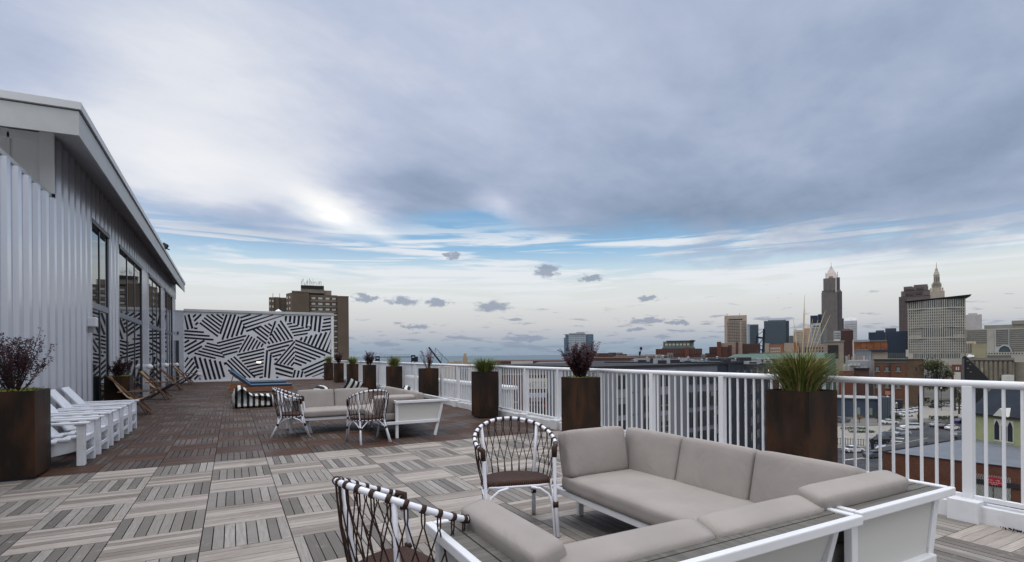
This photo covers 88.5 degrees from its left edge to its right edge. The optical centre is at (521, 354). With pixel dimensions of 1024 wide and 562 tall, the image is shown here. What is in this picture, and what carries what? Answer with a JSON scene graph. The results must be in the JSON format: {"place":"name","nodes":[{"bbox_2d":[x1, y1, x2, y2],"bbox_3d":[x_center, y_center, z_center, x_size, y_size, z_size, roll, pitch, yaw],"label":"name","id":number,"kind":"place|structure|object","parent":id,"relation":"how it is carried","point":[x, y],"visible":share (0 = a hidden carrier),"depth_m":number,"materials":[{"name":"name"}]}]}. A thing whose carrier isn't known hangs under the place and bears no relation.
{"place":"outdoors","nodes":[
{"label":"outdoors","id":0,"kind":"place"},
{"bbox_2d":[269,278,348,360],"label":"apartment tower","id":1,"kind":"structure","parent":0,"point":[309,298],"depth_m":268.38,"materials":[{"name":"brown brick"}]},
{"bbox_2d":[438,366,474,380],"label":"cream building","id":2,"kind":"structure","parent":0,"point":[460,373],"depth_m":109.82,"materials":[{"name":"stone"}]},
{"bbox_2d":[447,353,471,367],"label":"stone tower","id":3,"kind":"structure","parent":0,"point":[465,360],"depth_m":419.86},
{"bbox_2d":[403,375,516,410],"bbox_3d":[-2.516,2.618,17.901,0.350,3.560,9.400,0,0,-29],"label":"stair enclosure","id":4,"kind":"object","parent":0,"point":[470,391],"visible":0.16,"depth_m":16.20,"materials":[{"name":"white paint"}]},
{"bbox_2d":[352,354,655,371],"bbox_3d":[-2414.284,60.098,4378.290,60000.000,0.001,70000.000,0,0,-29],"label":"lake water","id":5,"kind":"structure","parent":0,"point":[503,357],"depth_m":7214.77,"materials":[{"name":"liquid"}]},
{"bbox_2d":[0,0,1023,356],"label":"sky","id":6,"kind":"structure","parent":0,"point":[475,177],"materials":[{"name":"blue"}]},
{"bbox_2d":[493,359,565,363],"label":"warehouse","id":7,"kind":"structure","parent":0,"point":[518,361],"depth_m":230.17,"materials":[{"name":"beige brick"}]},
{"bbox_2d":[564,332,593,358],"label":"glass tower","id":8,"kind":"structure","parent":0,"point":[576,337],"depth_m":899.50,"materials":[{"name":"glass"}]},
{"bbox_2d":[593,357,638,360],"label":"flat roofed building","id":9,"kind":"structure","parent":0,"point":[613,358],"depth_m":260.91,"materials":[{"name":"concrete"}]},
{"bbox_2d":[383,364,1022,509],"bbox_3d":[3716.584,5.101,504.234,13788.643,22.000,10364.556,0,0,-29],"label":"ground","id":10,"kind":"structure","parent":0,"point":[928,393],"depth_m":263.20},
{"bbox_2d":[502,368,545,417],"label":"signed brick building","id":11,"kind":"structure","parent":10,"relation":"on","point":[529,390],"depth_m":74.00,"materials":[{"name":"brick"}]},
{"bbox_2d":[493,362,718,441],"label":"apartment block","id":12,"kind":"structure","parent":10,"relation":"on","point":[703,367],"depth_m":74.63,"materials":[{"name":"grey"}]},
{"bbox_2d":[653,355,669,363],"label":"roof unit","id":13,"kind":"structure","parent":12,"relation":"on","point":[662,360],"depth_m":81.23,"materials":[{"name":"grey"}]},
{"bbox_2d":[656,340,701,357],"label":"brick office","id":14,"kind":"structure","parent":10,"relation":"on","point":[682,349],"depth_m":620.85,"materials":[{"name":"red brick"}]},
{"bbox_2d":[604,359,773,450],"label":"slate apartment wing","id":15,"kind":"structure","parent":10,"relation":"on","point":[737,367],"depth_m":93.97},
{"bbox_2d":[670,357,735,358],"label":"flat roofed building","id":16,"kind":"structure","parent":10,"relation":"on","point":[709,358],"depth_m":193.60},
{"bbox_2d":[755,329,764,352],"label":"bridge truss","id":17,"kind":"object","parent":10,"relation":"on","point":[763,342],"visible":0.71,"depth_m":698.39,"materials":[{"name":"black metal"}]},
{"bbox_2d":[824,339,844,371],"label":"building","id":18,"kind":"structure","parent":10,"relation":"on","point":[836,346],"depth_m":558.61,"materials":[{"name":"grey"}]},
{"bbox_2d":[838,360,873,395],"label":"grey wall building","id":19,"kind":"structure","parent":10,"relation":"on","point":[863,368],"depth_m":220.21,"materials":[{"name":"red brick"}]},
{"bbox_2d":[837,395,890,418],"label":"blue shed","id":20,"kind":"structure","parent":10,"relation":"on","point":[861,406],"depth_m":172.69,"materials":[{"name":"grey metal"}]},
{"bbox_2d":[873,358,923,405],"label":"brick mill","id":21,"kind":"object","parent":10,"relation":"on","point":[896,367],"visible":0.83,"depth_m":211.71,"materials":[{"name":"brown"}]},
{"bbox_2d":[888,350,908,358],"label":"office","id":22,"kind":"structure","parent":10,"relation":"on","point":[898,355],"depth_m":299.63,"materials":[{"name":"beige"}]},
{"bbox_2d":[930,262,944,298],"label":"clock spire","id":23,"kind":"structure","parent":10,"relation":"on","point":[936,290],"depth_m":1527.28,"materials":[{"name":"stone"}]},
{"bbox_2d":[905,294,970,364],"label":"courthouse","id":24,"kind":"structure","parent":10,"relation":"on","point":[936,328],"depth_m":842.44,"materials":[{"name":"concrete"}]},
{"bbox_2d":[882,438,1023,509],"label":"brick shop","id":25,"kind":"structure","parent":10,"relation":"on","point":[1013,473],"depth_m":78.40},
{"bbox_2d":[952,364,961,400],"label":"brick house","id":26,"kind":"structure","parent":10,"relation":"on","point":[957,369],"depth_m":229.11,"materials":[{"name":"brown"}]},
{"bbox_2d":[962,356,987,403],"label":"gabled hall","id":27,"kind":"structure","parent":10,"relation":"on","point":[971,370],"depth_m":150.21,"materials":[{"name":"grey"}]},
{"bbox_2d":[967,348,1023,381],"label":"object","id":28,"kind":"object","parent":10,"relation":"on","point":[991,367],"visible":0.57,"depth_m":331.57,"materials":[{"name":"stone"}]},
{"bbox_2d":[975,375,1020,446],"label":"church","id":29,"kind":"structure","parent":10,"relation":"on","point":[1013,426],"depth_m":91.35,"materials":[{"name":"stone"}]},
{"bbox_2d":[994,420,998,439],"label":"pointed window","id":30,"kind":"structure","parent":29,"relation":"in","point":[996,426],"depth_m":90.90,"materials":[{"name":"grey"}]},
{"bbox_2d":[1007,423,1012,441],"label":"pointed window","id":31,"kind":"structure","parent":29,"relation":"in","point":[1009,429],"depth_m":88.57,"materials":[{"name":"grey"}]},
{"bbox_3d":[-13.908,11.691,8.413,27.620,19.580,56.250,0,0,-29],"label":"terrace building","id":32,"kind":"object","parent":10,"relation":"on","visible":0},
{"bbox_2d":[170,384,299,561],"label":"roof slab","id":33,"kind":"structure","parent":32,"relation":"on","point":[226,495],"depth_m":5.07,"materials":[{"name":"grey"}]},
{"bbox_2d":[0,379,1023,561],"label":"floor","id":34,"kind":"structure","parent":33,"relation":"on","point":[122,500],"depth_m":5.41,"materials":[{"name":"wood"}]},
{"bbox_2d":[0,388,50,481],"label":"planter","id":35,"kind":"object","parent":34,"relation":"on","point":[25,435],"visible":0.98,"depth_m":5.95,"materials":[{"name":"metal"}]},
{"bbox_2d":[0,386,43,391],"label":"ground cover","id":36,"kind":"object","parent":35,"relation":"on","point":[21,389],"visible":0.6,"depth_m":6.09,"materials":[{"name":"green plant"}]},
{"bbox_2d":[0,327,56,391],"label":"barberry shrub","id":37,"kind":"object","parent":35,"relation":"on","point":[8,375],"visible":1,"depth_m":6.07,"materials":[{"name":"purple plant"}]},
{"bbox_2d":[51,417,99,465],"bbox_3d":[-6.183,0.998,6.759,1.073,0.850,0.675,0,0,-29],"label":"garden chair","id":38,"kind":"object","parent":34,"relation":"on","point":[81,439],"visible":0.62,"depth_m":6.73,"materials":[{"name":"wood"}]},
{"bbox_2d":[51,411,111,454],"bbox_3d":[-6.597,1.000,7.518,1.073,0.850,0.675,0,0,-29],"label":"garden chair","id":39,"kind":"object","parent":34,"relation":"on","point":[102,432],"visible":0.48,"depth_m":7.62,"materials":[{"name":"wood"}]},
{"bbox_2d":[51,404,122,445],"bbox_3d":[-7.011,1.004,8.277,1.073,0.850,0.675,0,0,-29],"label":"garden chair","id":40,"kind":"object","parent":34,"relation":"on","point":[114,425],"visible":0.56,"depth_m":8.31,"materials":[{"name":"wood"}]},
{"bbox_2d":[51,389,131,437],"bbox_3d":[-7.426,1.007,9.037,1.073,0.850,0.675,0,0,-29],"label":"garden chair","id":41,"kind":"object","parent":34,"relation":"on","point":[60,400],"visible":0.55,"depth_m":9.00,"materials":[{"name":"wood"}]},
{"bbox_2d":[0,90,184,432],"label":"roof pavilion","id":42,"kind":"structure","parent":34,"relation":"on","point":[80,242],"depth_m":10.12,"materials":[{"name":"white metal"}]},
{"bbox_2d":[88,317,97,332],"bbox_3d":[-9.381,-0.652,11.445,0.210,0.340,0.200,0,0,-29],"label":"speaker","id":43,"kind":"object","parent":42,"relation":"attached to","point":[92,322],"visible":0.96,"depth_m":11.39},
{"bbox_2d":[92,218,109,414],"bbox_3d":[-10.122,-0.837,12.573,0.130,4.580,2.090,0,0,-29],"label":"window","id":44,"kind":"structure","parent":42,"relation":"in","point":[100,238],"depth_m":12.68,"materials":[{"name":"grey"}]},
{"bbox_2d":[119,244,142,397],"bbox_3d":[-12.187,-0.822,16.362,0.130,4.580,4.360,0,0,-29],"label":"window","id":45,"kind":"structure","parent":42,"relation":"in","point":[130,271],"depth_m":16.44,"materials":[{"name":"grey"}]},
{"bbox_2d":[148,273,161,394],"bbox_3d":[-14.809,-0.802,21.174,0.130,4.580,3.900,0,0,-29],"label":"window","id":46,"kind":"structure","parent":42,"relation":"in","point":[154,287],"depth_m":21.13,"materials":[{"name":"grey"}]},
{"bbox_2d":[164,287,172,385],"bbox_3d":[-17.147,-0.785,25.463,0.130,4.580,3.630,0,0,-29],"label":"window","id":47,"kind":"structure","parent":42,"relation":"in","point":[168,315],"depth_m":25.57,"materials":[{"name":"grey"}]},
{"bbox_2d":[60,387,138,431],"bbox_3d":[-7.840,1.010,9.796,1.073,0.850,0.675,0,0,-29],"label":"garden chair","id":48,"kind":"object","parent":34,"relation":"on","point":[72,395],"visible":0.51,"depth_m":9.76,"materials":[{"name":"wood"}]},
{"bbox_2d":[104,375,133,409],"bbox_3d":[-9.962,0.987,13.002,0.500,0.930,0.600,0,0,-29],"label":"planter","id":49,"kind":"object","parent":34,"relation":"on","point":[111,389],"visible":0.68,"depth_m":12.74,"materials":[{"name":"metal"}]},
{"bbox_2d":[106,356,132,375],"bbox_3d":[-9.947,0.306,13.019,0.442,0.560,0.494,0,0,-2],"label":"barberry shrub","id":50,"kind":"object","parent":49,"relation":"on","point":[118,369],"visible":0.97,"depth_m":12.93,"materials":[{"name":"purple plant"}]},
{"bbox_2d":[108,376,156,414],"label":"deck chair","id":51,"kind":"object","parent":34,"relation":"on","point":[140,402],"visible":0.85,"depth_m":12.66,"materials":[{"name":"beige wood"}]},
{"bbox_2d":[138,370,175,399],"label":"deck chair","id":52,"kind":"object","parent":34,"relation":"on","point":[143,373],"visible":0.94,"depth_m":17.22,"materials":[{"name":"beige wood"}]},
{"bbox_2d":[159,368,185,389],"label":"deck chair","id":53,"kind":"object","parent":34,"relation":"on","point":[171,378],"visible":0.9,"depth_m":22.01,"materials":[{"name":"beige wood"}]},
{"bbox_2d":[176,310,183,382],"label":"return wall","id":54,"kind":"structure","parent":34,"relation":"on","point":[180,337],"depth_m":28.51,"materials":[{"name":"paint"}]},
{"bbox_2d":[176,340,178,382],"bbox_3d":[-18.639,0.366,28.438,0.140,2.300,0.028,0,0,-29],"label":"door","id":55,"kind":"structure","parent":54,"relation":"in","point":[177,341],"depth_m":28.43,"materials":[{"name":"grey"}]},
{"bbox_2d":[173,366,196,384],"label":"deck chair","id":56,"kind":"object","parent":34,"relation":"on","point":[187,379],"visible":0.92,"depth_m":26.25,"materials":[{"name":"beige wood"}]},
{"bbox_2d":[231,385,274,407],"bbox_3d":[-7.444,1.129,14.562,1.068,0.602,0.800,0,0,-29],"label":"bean bag","id":57,"kind":"object","parent":34,"relation":"on","point":[242,397],"visible":0.96,"depth_m":14.17,"materials":[{"name":"fabric"}]},
{"bbox_2d":[229,369,286,386],"bbox_3d":[-10.437,0.994,20.826,2.050,0.920,0.716,0,0,-31],"label":"sun lounger","id":58,"kind":"object","parent":34,"relation":"on","point":[262,382],"visible":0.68,"depth_m":20.58,"materials":[{"name":"blue fabric"}]},
{"bbox_2d":[183,309,333,381],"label":"mural wall","id":59,"kind":"structure","parent":34,"relation":"on","point":[219,345],"depth_m":30.59,"materials":[{"name":"white paint"}]},
{"bbox_2d":[228,370,292,394],"bbox_3d":[-9.285,0.985,18.737,2.050,0.920,0.716,0,0,-26],"label":"sun lounger","id":60,"kind":"object","parent":34,"relation":"on","point":[263,386],"visible":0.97,"depth_m":18.44,"materials":[{"name":"blue wood"}]},
{"bbox_2d":[270,387,312,439],"bbox_3d":[-3.977,0.981,9.079,0.645,0.862,0.679,0,0,-19],"label":"rope chair","id":61,"kind":"object","parent":34,"relation":"on","point":[285,415],"visible":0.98,"depth_m":8.88,"materials":[{"name":"black"}]},
{"bbox_2d":[284,388,372,432],"bbox_3d":[-3.664,1.031,10.023,1.550,0.753,1.200,0,0,-29],"label":"sectional sofa","id":62,"kind":"object","parent":34,"relation":"on","point":[325,404],"visible":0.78,"depth_m":9.91,"materials":[{"name":"grey"}]},
{"bbox_2d":[324,362,332,379],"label":"planter","id":63,"kind":"object","parent":34,"relation":"on","point":[328,371],"visible":0.99,"depth_m":30.49,"materials":[{"name":"metal"}]},
{"bbox_2d":[333,363,343,382],"bbox_3d":[-9.674,0.943,27.751,0.450,1.015,0.450,0,0,-29],"label":"planter","id":64,"kind":"object","parent":34,"relation":"on","point":[338,372],"visible":0.99,"depth_m":27.56,"materials":[{"name":"metal"}]},
{"bbox_2d":[347,364,358,381],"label":"planter","id":65,"kind":"object","parent":34,"relation":"on","point":[352,372],"visible":0.7,"depth_m":24.37,"materials":[{"name":"metal"}]},
{"bbox_2d":[345,389,391,445],"bbox_3d":[-2.469,0.970,8.473,0.679,0.862,0.646,0,0,-37],"label":"rope chair","id":66,"kind":"object","parent":34,"relation":"on","point":[368,418],"visible":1,"depth_m":8.31,"materials":[{"name":"black"}]},
{"bbox_2d":[363,365,375,389],"bbox_3d":[-6.245,0.917,21.534,0.450,1.015,0.450,0,0,-29],"label":"planter","id":67,"kind":"object","parent":34,"relation":"on","point":[369,376],"visible":0.84,"depth_m":21.33,"materials":[{"name":"metal"}]},
{"bbox_2d":[363,350,376,364],"bbox_3d":[-6.248,0.128,21.511,0.528,0.670,0.500,0,0,20],"label":"barberry shrub","id":68,"kind":"object","parent":67,"relation":"on","point":[368,357],"visible":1,"depth_m":21.46,"materials":[{"name":"purple plant"}]},
{"bbox_2d":[386,366,401,388],"bbox_3d":[-4.429,0.904,18.241,0.450,1.015,0.450,0,0,-29],"label":"planter","id":69,"kind":"object","parent":34,"relation":"on","point":[393,376],"visible":0.71,"depth_m":18.05,"materials":[{"name":"metal"}]},
{"bbox_2d":[385,355,402,365],"bbox_3d":[-4.431,0.214,18.289,0.837,0.465,0.969,0,0,-29],"label":"grass clump","id":70,"kind":"object","parent":69,"relation":"in","point":[394,361],"visible":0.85,"depth_m":18.13,"materials":[{"name":"plant"}]},
{"bbox_2d":[332,476,469,561],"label":"rope chair","id":71,"kind":"object","parent":34,"relation":"on","point":[407,552],"visible":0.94,"depth_m":2.20,"materials":[{"name":"black"}]},
{"bbox_2d":[362,386,448,437],"bbox_3d":[-2.376,1.022,9.877,1.235,0.753,2.360,0,0,-29],"label":"sectional sofa","id":72,"kind":"object","parent":34,"relation":"on","point":[407,406],"visible":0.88,"depth_m":8.93,"materials":[{"name":"grey"}]},
{"bbox_2d":[418,368,438,396],"bbox_3d":[-2.671,0.891,15.054,0.450,1.015,0.450,0,0,-29],"label":"planter","id":73,"kind":"object","parent":34,"relation":"on","point":[428,381],"visible":0.71,"depth_m":14.88,"materials":[{"name":"metal"}]},
{"bbox_2d":[419,348,434,367],"bbox_3d":[-2.680,0.119,15.001,0.472,0.634,0.367,0,0,-29],"label":"barberry shrub","id":74,"kind":"object","parent":73,"relation":"on","point":[429,362],"visible":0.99,"depth_m":14.99,"materials":[{"name":"purple plant"}]},
{"bbox_2d":[471,371,498,417],"bbox_3d":[-0.822,0.877,11.700,0.450,1.015,0.450,0,0,-29],"label":"planter","id":75,"kind":"object","parent":34,"relation":"on","point":[484,390],"visible":0.89,"depth_m":11.52,"materials":[{"name":"metal"}]},
{"bbox_2d":[468,356,500,371],"bbox_3d":[-0.829,0.222,11.688,1.060,0.396,1.043,0,0,-29],"label":"grass clump","id":76,"kind":"object","parent":75,"relation":"in","point":[484,366],"visible":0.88,"depth_m":11.54,"materials":[{"name":"plant"}]},
{"bbox_2d":[472,416,559,536],"bbox_3d":[-0.056,0.952,4.195,0.679,0.862,0.645,0,0,-14],"label":"rope chair","id":77,"kind":"object","parent":34,"relation":"on","point":[532,480],"visible":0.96,"depth_m":4.20,"materials":[{"name":"white"}]},
{"bbox_2d":[561,377,600,431],"bbox_3d":[0.955,0.865,8.477,0.450,1.015,0.450,0,0,-29],"label":"planter","id":78,"kind":"object","parent":34,"relation":"on","point":[581,402],"visible":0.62,"depth_m":8.30,"materials":[{"name":"metal"}]},
{"bbox_2d":[557,341,600,376],"bbox_3d":[0.912,0.090,8.506,0.716,0.643,0.715,0,0,23],"label":"barberry shrub","id":79,"kind":"object","parent":78,"relation":"in","point":[579,363],"visible":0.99,"depth_m":8.36,"materials":[{"name":"purple plant"}]},
{"bbox_2d":[425,495,862,561],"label":"sectional sofa","id":80,"kind":"object","parent":34,"relation":"on","point":[795,528],"visible":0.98,"depth_m":2.14,"materials":[{"name":"grey"}]},
{"bbox_2d":[551,426,955,561],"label":"sectional sofa","id":81,"kind":"object","parent":34,"relation":"on","point":[638,477],"visible":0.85,"depth_m":3.39,"materials":[{"name":"grey"}]},
{"bbox_2d":[766,388,837,462],"bbox_3d":[2.766,0.851,5.194,0.450,1.015,0.450,0,0,-29],"label":"planter","id":82,"kind":"object","parent":34,"relation":"on","point":[802,423],"visible":0.61,"depth_m":5.03,"materials":[{"name":"metal"}]},
{"bbox_2d":[748,298,856,391],"bbox_3d":[2.745,-0.106,5.176,1.181,1.001,1.158,0,0,-29],"label":"grass clump","id":83,"kind":"object","parent":82,"relation":"in","point":[803,373],"visible":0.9,"depth_m":5.06,"materials":[{"name":"plant"}]},
{"bbox_2d":[333,360,1023,531],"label":"deck railing","id":84,"kind":"object","parent":33,"relation":"on","point":[967,504],"visible":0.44,"depth_m":5.93,"materials":[{"name":"metal"}]},
{"bbox_2d":[709,342,759,356],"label":"brick warehouse","id":85,"kind":"structure","parent":0,"point":[725,349],"depth_m":642.82,"materials":[{"name":"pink brick"}]},
{"bbox_2d":[724,313,746,343],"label":"office tower","id":86,"kind":"structure","parent":0,"point":[735,328],"depth_m":1499.28,"materials":[{"name":"concrete"}]},
{"bbox_2d":[747,324,758,343],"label":"office tower","id":87,"kind":"structure","parent":0,"point":[752,331],"depth_m":1450.37,"materials":[{"name":"blue glass"}]},
{"bbox_2d":[764,320,788,352],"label":"office tower","id":88,"kind":"structure","parent":0,"point":[776,331],"depth_m":1399.70,"materials":[{"name":"glass"}]},
{"bbox_2d":[730,352,835,389],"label":"market hall","id":89,"kind":"structure","parent":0,"point":[755,355],"depth_m":244.19,"materials":[{"name":"green brick"}]},
{"bbox_2d":[765,342,824,353],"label":"brick terrace","id":90,"kind":"structure","parent":0,"point":[789,347],"depth_m":520.63,"materials":[{"name":"brick"}]},
{"bbox_2d":[793,325,809,342],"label":"hotel building","id":91,"kind":"structure","parent":0,"point":[799,336],"depth_m":1300.15,"materials":[{"name":"beige stone"}]},
{"bbox_2d":[810,314,821,342],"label":"office tower","id":92,"kind":"structure","parent":0,"point":[816,318],"depth_m":1700.34,"materials":[{"name":"blue glass"}]},
{"bbox_2d":[811,323,826,343],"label":"office block","id":93,"kind":"structure","parent":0,"point":[823,338],"depth_m":1200.51,"materials":[{"name":"concrete"}]},
{"bbox_2d":[821,266,843,340],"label":"skyscraper","id":94,"kind":"structure","parent":0,"point":[831,298],"depth_m":1499.72,"materials":[{"name":"stone"}]},
{"bbox_2d":[841,328,852,363],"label":"office block","id":95,"kind":"structure","parent":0,"point":[847,335],"depth_m":999.46,"materials":[{"name":"red brick"}]},
{"bbox_2d":[844,317,856,339],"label":"office tower","id":96,"kind":"structure","parent":0,"point":[850,323],"depth_m":1648.19,"materials":[{"name":"white stone"}]},
{"bbox_2d":[838,426,890,447],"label":"pavement","id":97,"kind":"structure","parent":0,"point":[849,435],"depth_m":136.62,"materials":[{"name":"concrete"}]},
{"bbox_2d":[845,340,887,367],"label":"billboard building","id":98,"kind":"structure","parent":0,"point":[862,349],"depth_m":261.73,"materials":[{"name":"metal"}]},
{"bbox_2d":[868,328,907,359],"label":"office block","id":99,"kind":"structure","parent":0,"point":[897,341],"depth_m":898.39,"materials":[{"name":"blue glass"}]},
{"bbox_2d":[838,423,961,471],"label":"car park","id":100,"kind":"structure","parent":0,"point":[929,433],"depth_m":124.07,"materials":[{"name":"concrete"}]},
{"bbox_2d":[841,445,864,452],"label":"car","id":101,"kind":"object","parent":100,"relation":"on","point":[849,448],"visible":0.69,"depth_m":111.78,"materials":[{"name":"grey paint"}]},
{"bbox_2d":[862,450,882,458],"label":"car","id":102,"kind":"object","parent":100,"relation":"on","point":[873,454],"visible":0.68,"depth_m":105.81,"materials":[{"name":"grey paint"}]},
{"bbox_2d":[869,435,890,443],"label":"car","id":103,"kind":"object","parent":100,"relation":"on","point":[886,439],"visible":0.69,"depth_m":122.78,"materials":[{"name":"black paint"}]},
{"bbox_2d":[900,423,919,429],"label":"car","id":104,"kind":"object","parent":100,"relation":"on","point":[914,426],"visible":0.74,"depth_m":144.45,"materials":[{"name":"grey paint"}]},
{"bbox_2d":[838,416,961,425],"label":"road","id":105,"kind":"structure","parent":0,"point":[873,421],"depth_m":162.19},
{"bbox_2d":[899,284,929,330],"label":"office tower","id":106,"kind":"structure","parent":0,"point":[915,292],"depth_m":1460.67,"materials":[{"name":"stone"}]},
{"bbox_2d":[903,402,961,418],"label":"pavement","id":107,"kind":"structure","parent":0,"point":[929,411],"depth_m":185.28,"materials":[{"name":"concrete"}]},
{"bbox_2d":[918,357,954,404],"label":"tree","id":108,"kind":"object","parent":107,"relation":"on","point":[931,365],"visible":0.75,"depth_m":204.45,"materials":[{"name":"green plant"}]},
{"bbox_2d":[954,390,961,413],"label":"tree","id":109,"kind":"object","parent":107,"relation":"on","point":[959,393],"visible":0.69,"depth_m":179.80,"materials":[{"name":"green plant"}]},
{"bbox_2d":[966,313,981,328],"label":"office tower","id":110,"kind":"structure","parent":0,"point":[973,320],"depth_m":1400.14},
{"bbox_2d":[966,341,986,357],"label":"civic building","id":111,"kind":"structure","parent":0,"point":[970,345],"depth_m":561.77,"materials":[{"name":"concrete"}]},
{"bbox_2d":[966,320,1023,361],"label":"arcade building","id":112,"kind":"structure","parent":0,"point":[1003,339],"depth_m":796.75,"materials":[{"name":"stone"}]},
{"bbox_3d":[-4.748,1.244,14.735,0.720,0.394,0.680,0,0,-29],"label":"ottoman","id":113,"kind":"object","parent":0,"visible":0},
{"bbox_2d":[343,377,363,387],"bbox_3d":[-4.720,0.914,14.637,0.616,0.593,0.247,0,0,-41],"label":"throw pillow","id":114,"kind":"object","parent":113,"relation":"on","point":[351,383],"visible":0.49,"depth_m":14.54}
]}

